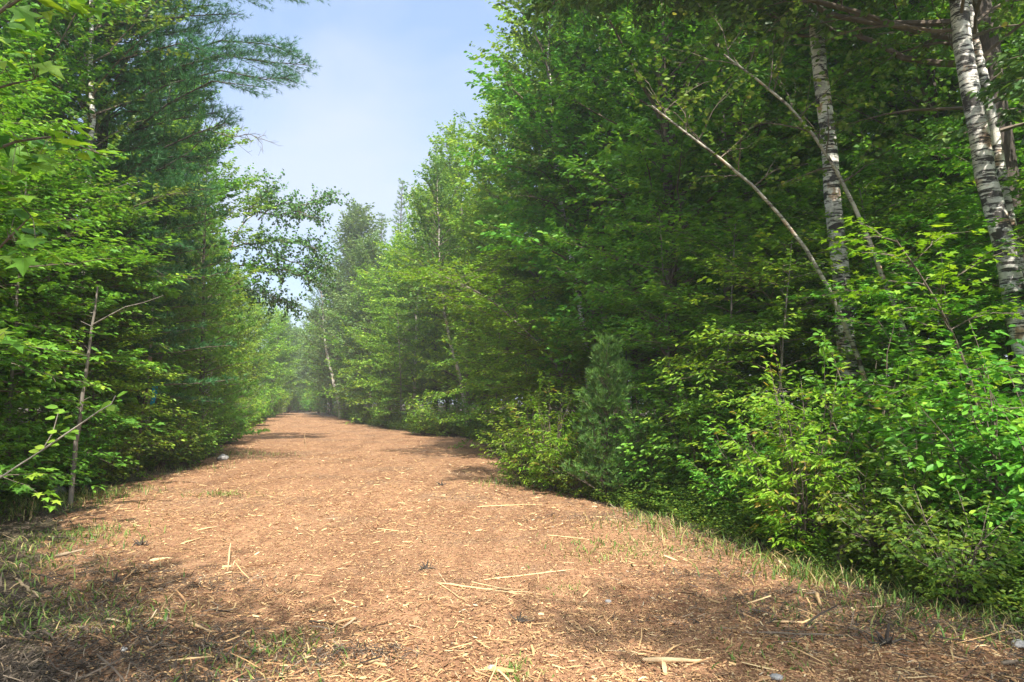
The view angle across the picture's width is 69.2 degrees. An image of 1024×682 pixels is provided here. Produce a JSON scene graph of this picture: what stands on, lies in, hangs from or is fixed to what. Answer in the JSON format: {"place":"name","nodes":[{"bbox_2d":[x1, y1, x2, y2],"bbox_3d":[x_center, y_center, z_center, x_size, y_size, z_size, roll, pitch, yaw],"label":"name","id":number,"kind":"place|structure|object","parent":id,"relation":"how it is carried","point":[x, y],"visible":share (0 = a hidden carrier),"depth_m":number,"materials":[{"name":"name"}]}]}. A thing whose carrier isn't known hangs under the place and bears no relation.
{"place":"outdoors","nodes":[
{"label":"outdoors","id":0,"kind":"place"},
{"bbox_2d":[8,0,1007,403],"label":"sky","id":1,"kind":"structure","parent":0,"point":[390,69],"materials":[{"name":"blue"}]},
{"bbox_2d":[0,404,1023,681],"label":"forest floor","id":2,"kind":"structure","parent":0,"point":[46,516],"depth_m":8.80,"materials":[{"name":"plant"}]},
{"bbox_2d":[0,368,43,501],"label":"shrub","id":3,"kind":"object","parent":2,"relation":"on","point":[11,433],"visible":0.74,"depth_m":10.32,"materials":[{"name":"green plant"}]},
{"bbox_2d":[0,381,82,494],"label":"shrub","id":4,"kind":"object","parent":2,"relation":"on","point":[34,466],"visible":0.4,"depth_m":12.09,"materials":[{"name":"green plant"}]},
{"bbox_2d":[0,391,127,477],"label":"branch","id":5,"kind":"object","parent":2,"relation":"on","point":[107,405],"visible":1,"depth_m":5.87,"materials":[{"name":"green plant"}]},
{"bbox_2d":[0,62,129,492],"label":"maple sapling","id":6,"kind":"object","parent":2,"relation":"on","point":[65,224],"visible":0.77,"depth_m":10.91,"materials":[{"name":"green plant"}]},
{"bbox_2d":[0,56,147,511],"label":"maple sapling","id":7,"kind":"object","parent":2,"relation":"on","point":[54,351],"visible":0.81,"depth_m":8.64,"materials":[{"name":"green plant"}]},
{"bbox_2d":[0,0,150,353],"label":"basswood sapling","id":8,"kind":"object","parent":2,"relation":"on","point":[32,163],"visible":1,"depth_m":4.01,"materials":[{"name":"green plant"}]},
{"bbox_2d":[29,384,130,491],"bbox_3d":[-7.565,1.703,12.887,1.589,1.923,1.615,2,-5,-21],"label":"shrub","id":9,"kind":"object","parent":2,"relation":"on","point":[93,461],"visible":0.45,"depth_m":12.74,"materials":[{"name":"green plant"}]},
{"bbox_2d":[0,120,188,494],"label":"maple sapling","id":10,"kind":"object","parent":2,"relation":"on","point":[66,312],"visible":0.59,"depth_m":12.79,"materials":[{"name":"green plant"}]},
{"bbox_2d":[1,0,195,434],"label":"maple tree","id":11,"kind":"object","parent":2,"relation":"on","point":[68,229],"visible":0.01,"depth_m":18.62,"materials":[{"name":"green plant"}]},
{"bbox_2d":[0,0,198,409],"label":"maple tree","id":12,"kind":"object","parent":2,"relation":"on","point":[62,99],"visible":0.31,"depth_m":14.31,"materials":[{"name":"green plant"}]},
{"bbox_2d":[4,298,203,479],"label":"maple sapling","id":13,"kind":"object","parent":2,"relation":"on","point":[121,386],"visible":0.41,"depth_m":14.44,"materials":[{"name":"green plant"}]},
{"bbox_2d":[0,0,209,425],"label":"birch tree","id":14,"kind":"object","parent":2,"relation":"on","point":[92,107],"visible":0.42,"depth_m":15.00,"materials":[{"name":"green plant"}]},
{"bbox_2d":[0,120,209,459],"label":"maple sapling","id":15,"kind":"object","parent":2,"relation":"on","point":[109,222],"visible":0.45,"depth_m":14.01,"materials":[{"name":"green plant"}]},
{"bbox_2d":[57,406,164,485],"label":"shrub","id":16,"kind":"object","parent":2,"relation":"on","point":[109,476],"visible":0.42,"depth_m":13.78,"materials":[{"name":"green plant"}]},
{"bbox_2d":[67,287,160,504],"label":"dead tree","id":17,"kind":"object","parent":2,"relation":"on","point":[73,467],"visible":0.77,"depth_m":11.53,"materials":[{"name":"grey wood"}]},
{"bbox_2d":[96,388,189,465],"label":"shrub","id":18,"kind":"object","parent":2,"relation":"on","point":[150,415],"visible":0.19,"depth_m":17.13,"materials":[{"name":"green plant"}]},
{"bbox_2d":[98,184,203,438],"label":"pine tree","id":19,"kind":"object","parent":2,"relation":"on","point":[188,391],"visible":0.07,"depth_m":20.12,"materials":[{"name":"green plant"}]},
{"bbox_2d":[43,39,273,422],"bbox_3d":[-12.450,-3.584,26.534,7.469,14.990,6.899,-1,-5,18],"label":"maple tree","id":20,"kind":"object","parent":2,"relation":"on","point":[230,185],"visible":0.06,"depth_m":26.59,"materials":[{"name":"green plant"}]},
{"bbox_2d":[106,396,212,469],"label":"shrub","id":21,"kind":"object","parent":2,"relation":"on","point":[164,458],"visible":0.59,"depth_m":17.38,"materials":[{"name":"green plant"}]},
{"bbox_2d":[0,0,332,432],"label":"white pine","id":22,"kind":"object","parent":2,"relation":"on","point":[149,162],"visible":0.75,"depth_m":16.18,"materials":[{"name":"green plant"}]},
{"bbox_2d":[97,259,240,441],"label":"maple sapling","id":23,"kind":"object","parent":2,"relation":"on","point":[208,323],"visible":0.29,"depth_m":19.33,"materials":[{"name":"green plant"}]},
{"bbox_2d":[116,169,230,467],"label":"birch tree","id":24,"kind":"object","parent":2,"relation":"on","point":[149,358],"visible":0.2,"depth_m":18.17,"materials":[{"name":"green plant"}]},
{"bbox_2d":[151,386,231,466],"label":"shrub","id":25,"kind":"object","parent":2,"relation":"on","point":[197,454],"visible":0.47,"depth_m":18.67,"materials":[{"name":"green plant"}]},
{"bbox_2d":[110,97,278,420],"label":"maple tree","id":26,"kind":"object","parent":2,"relation":"on","point":[250,203],"visible":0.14,"depth_m":26.59,"materials":[{"name":"green plant"}]},
{"bbox_2d":[134,158,269,454],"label":"pine tree","id":27,"kind":"object","parent":2,"relation":"on","point":[232,399],"visible":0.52,"depth_m":22.14,"materials":[{"name":"green plant"}]},
{"bbox_2d":[212,262,269,412],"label":"broadleaf tree","id":28,"kind":"object","parent":2,"relation":"on","point":[245,332],"visible":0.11,"depth_m":42.32,"materials":[{"name":"green plant"}]},
{"bbox_2d":[224,274,281,409],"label":"broadleaf tree","id":29,"kind":"object","parent":2,"relation":"on","point":[254,314],"visible":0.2,"depth_m":55.06,"materials":[{"name":"green plant"}]},
{"bbox_2d":[233,294,293,410],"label":"broadleaf tree","id":30,"kind":"object","parent":2,"relation":"on","point":[271,325],"visible":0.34,"depth_m":70.35,"materials":[{"name":"green plant"}]},
{"bbox_2d":[204,168,349,415],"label":"birch tree","id":31,"kind":"object","parent":2,"relation":"on","point":[296,208],"visible":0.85,"depth_m":30.03,"materials":[{"name":"green plant"}]},
{"bbox_2d":[256,306,306,405],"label":"broadleaf tree","id":32,"kind":"object","parent":2,"relation":"on","point":[288,351],"visible":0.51,"depth_m":85.81,"materials":[{"name":"green plant"}]},
{"bbox_2d":[262,316,304,412],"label":"broadleaf tree","id":33,"kind":"object","parent":2,"relation":"on","point":[299,370],"visible":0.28,"depth_m":104.03,"materials":[{"name":"green plant"}]},
{"bbox_2d":[292,304,327,401],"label":"broadleaf tree","id":34,"kind":"object","parent":2,"relation":"on","point":[306,370],"visible":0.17,"depth_m":110.83,"materials":[{"name":"green plant"}]},
{"bbox_2d":[289,271,349,418],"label":"birch tree","id":35,"kind":"object","parent":2,"relation":"on","point":[323,314],"visible":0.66,"depth_m":69.98,"materials":[{"name":"green plant"}]},
{"bbox_2d":[300,301,338,414],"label":"broadleaf tree","id":36,"kind":"object","parent":2,"relation":"on","point":[315,389],"visible":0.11,"depth_m":91.08,"materials":[{"name":"green plant"}]},
{"bbox_2d":[293,197,392,410],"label":"broadleaf tree","id":37,"kind":"object","parent":2,"relation":"on","point":[352,218],"visible":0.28,"depth_m":72.83,"materials":[{"name":"green plant"}]},
{"bbox_2d":[315,285,382,408],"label":"broadleaf tree","id":38,"kind":"object","parent":2,"relation":"on","point":[337,361],"visible":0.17,"depth_m":65.07,"materials":[{"name":"green plant"}]},
{"bbox_2d":[317,229,406,409],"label":"broadleaf tree","id":39,"kind":"object","parent":2,"relation":"on","point":[371,252],"visible":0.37,"depth_m":59.64,"materials":[{"name":"green plant"}]},
{"bbox_2d":[330,326,428,423],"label":"maple sapling","id":40,"kind":"object","parent":2,"relation":"on","point":[356,369],"visible":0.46,"depth_m":51.33,"materials":[{"name":"green plant"}]},
{"bbox_2d":[341,230,433,409],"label":"broadleaf tree","id":41,"kind":"object","parent":2,"relation":"on","point":[372,290],"visible":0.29,"depth_m":51.53,"materials":[{"name":"green plant"}]},
{"bbox_2d":[355,308,444,428],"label":"maple sapling","id":42,"kind":"object","parent":2,"relation":"on","point":[397,362],"visible":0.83,"depth_m":43.63,"materials":[{"name":"green plant"}]},
{"bbox_2d":[358,191,456,413],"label":"aspen tree","id":43,"kind":"object","parent":2,"relation":"on","point":[402,295],"visible":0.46,"depth_m":46.86,"materials":[{"name":"green plant"}]},
{"bbox_2d":[402,389,442,435],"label":"shrub","id":44,"kind":"object","parent":2,"relation":"on","point":[422,429],"visible":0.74,"depth_m":35.66,"materials":[{"name":"green plant"}]},
{"bbox_2d":[387,146,462,414],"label":"pine tree","id":45,"kind":"object","parent":2,"relation":"on","point":[434,387],"visible":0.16,"depth_m":46.93,"materials":[{"name":"green plant"}]},
{"bbox_2d":[390,149,486,422],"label":"birch tree","id":46,"kind":"object","parent":2,"relation":"on","point":[420,209],"visible":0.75,"depth_m":36.74,"materials":[{"name":"green plant"}]},
{"bbox_2d":[414,395,467,436],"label":"shrub","id":47,"kind":"object","parent":2,"relation":"on","point":[446,432],"visible":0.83,"depth_m":34.62,"materials":[{"name":"green plant"}]},
{"bbox_2d":[391,115,518,412],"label":"maple tree","id":48,"kind":"object","parent":2,"relation":"on","point":[450,135],"visible":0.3,"depth_m":40.78,"materials":[{"name":"green plant"}]},
{"bbox_2d":[416,305,563,447],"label":"maple sapling","id":49,"kind":"object","parent":2,"relation":"on","point":[455,362],"visible":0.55,"depth_m":25.81,"materials":[{"name":"green plant"}]},
{"bbox_2d":[418,86,568,425],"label":"maple tree","id":50,"kind":"object","parent":2,"relation":"on","point":[457,226],"visible":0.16,"depth_m":33.12,"materials":[{"name":"green plant"}]},
{"bbox_2d":[379,233,637,440],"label":"maple tree","id":51,"kind":"object","parent":2,"relation":"on","point":[436,278],"visible":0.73,"depth_m":20.82,"materials":[{"name":"green plant"}]},
{"bbox_2d":[0,404,1023,621],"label":"undergrowth","id":52,"kind":"object","parent":2,"relation":"on","point":[679,502],"visible":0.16,"depth_m":9.60,"materials":[{"name":"green plant"}]},
{"bbox_2d":[443,301,585,441],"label":"maple sapling","id":53,"kind":"object","parent":2,"relation":"on","point":[505,391],"visible":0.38,"depth_m":23.81,"materials":[{"name":"green plant"}]},
{"bbox_2d":[470,386,566,484],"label":"shrub","id":54,"kind":"object","parent":2,"relation":"on","point":[523,474],"visible":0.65,"depth_m":14.18,"materials":[{"name":"green plant"}]},
{"bbox_2d":[23,413,1023,681],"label":"trail","id":55,"kind":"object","parent":2,"relation":"on","point":[477,555],"visible":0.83,"depth_m":6.92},
{"bbox_2d":[7,414,1023,681],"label":"wood chips","id":56,"kind":"object","parent":55,"relation":"on","point":[669,650],"visible":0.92,"depth_m":5.28,"materials":[{"name":"beige wood"}]},
{"bbox_2d":[441,26,622,424],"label":"maple tree","id":57,"kind":"object","parent":2,"relation":"on","point":[515,270],"visible":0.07,"depth_m":29.51,"materials":[{"name":"green plant"}]},
{"bbox_2d":[498,368,588,490],"bbox_3d":[0.642,1.649,13.442,1.879,2.316,1.935,-2,-5,22],"label":"shrub","id":58,"kind":"object","parent":2,"relation":"on","point":[542,475],"visible":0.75,"depth_m":13.38,"materials":[{"name":"green plant"}]},
{"bbox_2d":[486,315,619,446],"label":"maple sapling","id":59,"kind":"object","parent":2,"relation":"on","point":[519,373],"visible":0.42,"depth_m":20.74,"materials":[{"name":"green plant"}]},
{"bbox_2d":[469,0,645,430],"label":"birch tree","id":60,"kind":"object","parent":2,"relation":"on","point":[509,65],"visible":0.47,"depth_m":21.14,"materials":[{"name":"green plant"}]},
{"bbox_2d":[455,0,685,400],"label":"maple tree","id":61,"kind":"object","parent":2,"relation":"on","point":[492,125],"visible":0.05,"depth_m":26.49,"materials":[{"name":"green plant"}]},
{"bbox_2d":[532,428,612,496],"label":"shrub","id":62,"kind":"object","parent":2,"relation":"on","point":[569,479],"visible":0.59,"depth_m":12.62,"materials":[{"name":"green plant"}]},
{"bbox_2d":[449,0,751,432],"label":"maple tree","id":63,"kind":"object","parent":2,"relation":"on","point":[541,126],"visible":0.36,"depth_m":20.66,"materials":[{"name":"green plant"}]},
{"bbox_2d":[561,329,648,501],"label":"pine sapling","id":64,"kind":"object","parent":2,"relation":"on","point":[588,436],"visible":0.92,"depth_m":12.20,"materials":[{"name":"green plant"}]},
{"bbox_2d":[508,0,709,439],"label":"maple tree","id":65,"kind":"object","parent":2,"relation":"on","point":[635,365],"visible":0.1,"depth_m":21.79,"materials":[{"name":"green plant"}]},
{"bbox_2d":[536,287,692,445],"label":"maple sapling","id":66,"kind":"object","parent":2,"relation":"on","point":[581,367],"visible":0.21,"depth_m":18.94,"materials":[{"name":"green plant"}]},
{"bbox_2d":[585,373,707,498],"bbox_3d":[2.267,1.619,12.217,1.949,2.221,2.286,2,-5,-18],"label":"shrub","id":67,"kind":"object","parent":2,"relation":"on","point":[644,468],"visible":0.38,"depth_m":11.98,"materials":[{"name":"green plant"}]},
{"bbox_2d":[556,194,779,460],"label":"maple sapling","id":68,"kind":"object","parent":2,"relation":"on","point":[648,324],"visible":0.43,"depth_m":14.17,"materials":[{"name":"green plant"}]},
{"bbox_2d":[535,0,871,439],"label":"maple tree","id":69,"kind":"object","parent":2,"relation":"on","point":[665,164],"visible":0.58,"depth_m":16.03,"materials":[{"name":"green plant"}]},
{"bbox_2d":[624,342,784,493],"bbox_3d":[2.854,1.310,11.247,2.192,2.609,2.156,1,-5,-7],"label":"shrub","id":70,"kind":"object","parent":2,"relation":"on","point":[695,432],"visible":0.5,"depth_m":11.06,"materials":[{"name":"green plant"}]},
{"bbox_2d":[576,188,890,484],"bbox_3d":[3.632,0.184,12.352,4.066,5.317,5.176,2,-5,-24],"label":"maple sapling","id":71,"kind":"object","parent":2,"relation":"on","point":[756,324],"visible":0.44,"depth_m":12.23,"materials":[{"name":"green plant"}]},
{"bbox_2d":[661,325,807,464],"bbox_3d":[4.449,1.246,14.742,2.753,3.277,2.708,-2,-5,26],"label":"shrub","id":72,"kind":"object","parent":2,"relation":"on","point":[746,393],"visible":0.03,"depth_m":14.51,"materials":[{"name":"green plant"}]},
{"bbox_2d":[610,2,871,375],"bbox_3d":[6.063,-5.362,18.544,6.129,17.213,6.116,-3,-6,34],"label":"maple tree","id":73,"kind":"object","parent":2,"relation":"on","point":[783,94],"visible":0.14,"depth_m":17.09,"materials":[{"name":"green plant"}]},
{"bbox_2d":[677,403,804,518],"bbox_3d":[3.047,1.641,9.800,1.715,1.666,1.462,0,-5,-2],"label":"shrub","id":74,"kind":"object","parent":2,"relation":"on","point":[742,479],"visible":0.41,"depth_m":9.72,"materials":[{"name":"green plant"}]},
{"bbox_2d":[588,0,905,414],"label":"maple tree","id":75,"kind":"object","parent":2,"relation":"on","point":[727,288],"visible":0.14,"depth_m":16.82,"materials":[{"name":"green plant"}]},
{"bbox_2d":[621,47,879,447],"bbox_3d":[3.114,-0.555,9.864,3.729,6.425,1.862,4,-6,-38],"label":"birch tree","id":76,"kind":"object","parent":2,"relation":"on","point":[682,99],"visible":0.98,"depth_m":9.71,"materials":[{"name":"green plant"}]},
{"bbox_2d":[515,0,1023,464],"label":"oak tree","id":77,"kind":"object","parent":2,"relation":"on","point":[1006,115],"visible":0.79,"depth_m":10.52,"materials":[{"name":"green plant"}]},
{"bbox_2d":[655,98,914,451],"bbox_3d":[6.495,-1.045,16.775,6.103,8.332,5.825,-4,-6,43],"label":"maple sapling","id":78,"kind":"object","parent":2,"relation":"on","point":[751,196],"visible":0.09,"depth_m":16.18,"materials":[{"name":"green plant"}]},
{"bbox_2d":[685,21,888,431],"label":"maple tree","id":79,"kind":"object","parent":2,"relation":"on","point":[800,96],"visible":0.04,"depth_m":17.24,"materials":[{"name":"green plant"}]},
{"bbox_2d":[635,217,944,521],"bbox_3d":[3.828,0.494,10.920,4.021,4.497,3.984,2,-5,-19],"label":"maple sapling","id":80,"kind":"object","parent":2,"relation":"on","point":[772,333],"visible":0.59,"depth_m":10.56,"materials":[{"name":"green plant"}]},
{"bbox_2d":[650,0,943,463],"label":"birch tree","id":81,"kind":"object","parent":2,"relation":"on","point":[792,112],"visible":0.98,"depth_m":9.97,"materials":[{"name":"green plant"}]},
{"bbox_2d":[672,0,947,471],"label":"birch tree","id":82,"kind":"object","parent":2,"relation":"on","point":[831,185],"visible":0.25,"depth_m":11.13,"materials":[{"name":"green plant"}]},
{"bbox_2d":[708,328,926,558],"bbox_3d":[3.254,1.120,7.979,2.103,2.518,2.042,-1,-5,8],"label":"alder bush","id":83,"kind":"object","parent":2,"relation":"on","point":[793,495],"visible":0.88,"depth_m":7.89,"materials":[{"name":"green plant"}]},
{"bbox_2d":[680,0,980,405],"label":"maple tree","id":84,"kind":"object","parent":2,"relation":"on","point":[856,46],"visible":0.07,"depth_m":17.04,"materials":[{"name":"green plant"}]},
{"bbox_2d":[684,145,989,474],"bbox_3d":[5.761,-0.250,13.351,4.744,6.203,6.039,0,-5,2],"label":"maple sapling","id":85,"kind":"object","parent":2,"relation":"on","point":[794,358],"visible":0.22,"depth_m":13.23,"materials":[{"name":"green plant"}]},
{"bbox_2d":[758,153,998,469],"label":"maple sapling","id":86,"kind":"object","parent":2,"relation":"on","point":[941,199],"visible":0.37,"depth_m":11.15,"materials":[{"name":"green plant"}]},
{"bbox_2d":[746,122,1021,451],"bbox_3d":[8.165,-0.732,14.832,5.648,7.385,7.189,3,-6,-33],"label":"maple sapling","id":87,"kind":"object","parent":2,"relation":"on","point":[805,215],"visible":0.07,"depth_m":14.26,"materials":[{"name":"green plant"}]},
{"bbox_2d":[748,1,1023,428],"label":"birch tree","id":88,"kind":"object","parent":2,"relation":"on","point":[901,83],"visible":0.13,"depth_m":15.29,"materials":[{"name":"green plant"}]},
{"bbox_2d":[754,283,1023,517],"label":"shrub","id":89,"kind":"object","parent":2,"relation":"on","point":[883,385],"visible":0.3,"depth_m":8.43,"materials":[{"name":"green plant"}]},
{"bbox_2d":[764,0,1023,416],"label":"birch tree","id":90,"kind":"object","parent":2,"relation":"on","point":[993,204],"visible":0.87,"depth_m":8.77,"materials":[{"name":"white plant"}]},
{"bbox_2d":[777,0,1023,456],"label":"maple tree","id":91,"kind":"object","parent":2,"relation":"on","point":[869,82],"visible":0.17,"depth_m":13.59,"materials":[{"name":"green plant"}]},
{"bbox_2d":[809,451,995,579],"bbox_3d":[3.530,1.632,6.898,1.466,1.267,1.630,-1,-5,14],"label":"shrub","id":92,"kind":"object","parent":2,"relation":"on","point":[857,545],"visible":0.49,"depth_m":6.70,"materials":[{"name":"green plant"}]},
{"bbox_2d":[785,212,1023,499],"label":"maple sapling","id":93,"kind":"object","parent":2,"relation":"on","point":[978,247],"visible":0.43,"depth_m":9.32,"materials":[{"name":"green plant"}]},
{"bbox_2d":[793,0,1023,278],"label":"birch tree","id":94,"kind":"object","parent":2,"relation":"on","point":[995,134],"visible":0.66,"depth_m":9.54,"materials":[{"name":"green plant"}]},
{"bbox_2d":[801,0,1023,398],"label":"maple tree","id":95,"kind":"object","parent":2,"relation":"on","point":[932,88],"visible":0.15,"depth_m":12.97,"materials":[{"name":"green plant"}]},
{"bbox_2d":[817,34,1020,424],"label":"maple tree","id":96,"kind":"object","parent":2,"relation":"on","point":[864,116],"visible":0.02,"depth_m":15.92,"materials":[{"name":"green plant"}]},
{"bbox_2d":[818,213,1023,490],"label":"maple sapling","id":97,"kind":"object","parent":2,"relation":"on","point":[943,236],"visible":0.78,"depth_m":7.08,"materials":[{"name":"green plant"}]},
{"bbox_2d":[824,368,1023,562],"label":"shrub","id":98,"kind":"object","parent":2,"relation":"on","point":[932,478],"visible":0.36,"depth_m":6.79,"materials":[{"name":"green plant"}]},
{"bbox_2d":[861,472,1023,608],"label":"shrub","id":99,"kind":"object","parent":2,"relation":"on","point":[966,578],"visible":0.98,"depth_m":5.70,"materials":[{"name":"green plant"}]},
{"bbox_2d":[861,81,1023,474],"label":"maple sapling","id":100,"kind":"object","parent":2,"relation":"on","point":[956,163],"visible":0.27,"depth_m":10.97,"materials":[{"name":"green plant"}]},
{"bbox_2d":[872,303,1023,575],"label":"shrub","id":101,"kind":"object","parent":2,"relation":"on","point":[950,467],"visible":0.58,"depth_m":6.49,"materials":[{"name":"green plant"}]},
{"bbox_2d":[911,168,1023,427],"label":"maple sapling","id":102,"kind":"object","parent":2,"relation":"on","point":[1019,181],"visible":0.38,"depth_m":8.68,"materials":[{"name":"green plant"}]},
{"bbox_2d":[921,339,1023,575],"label":"shrub","id":103,"kind":"object","parent":2,"relation":"on","point":[1009,471],"visible":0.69,"depth_m":6.16,"materials":[{"name":"green plant"}]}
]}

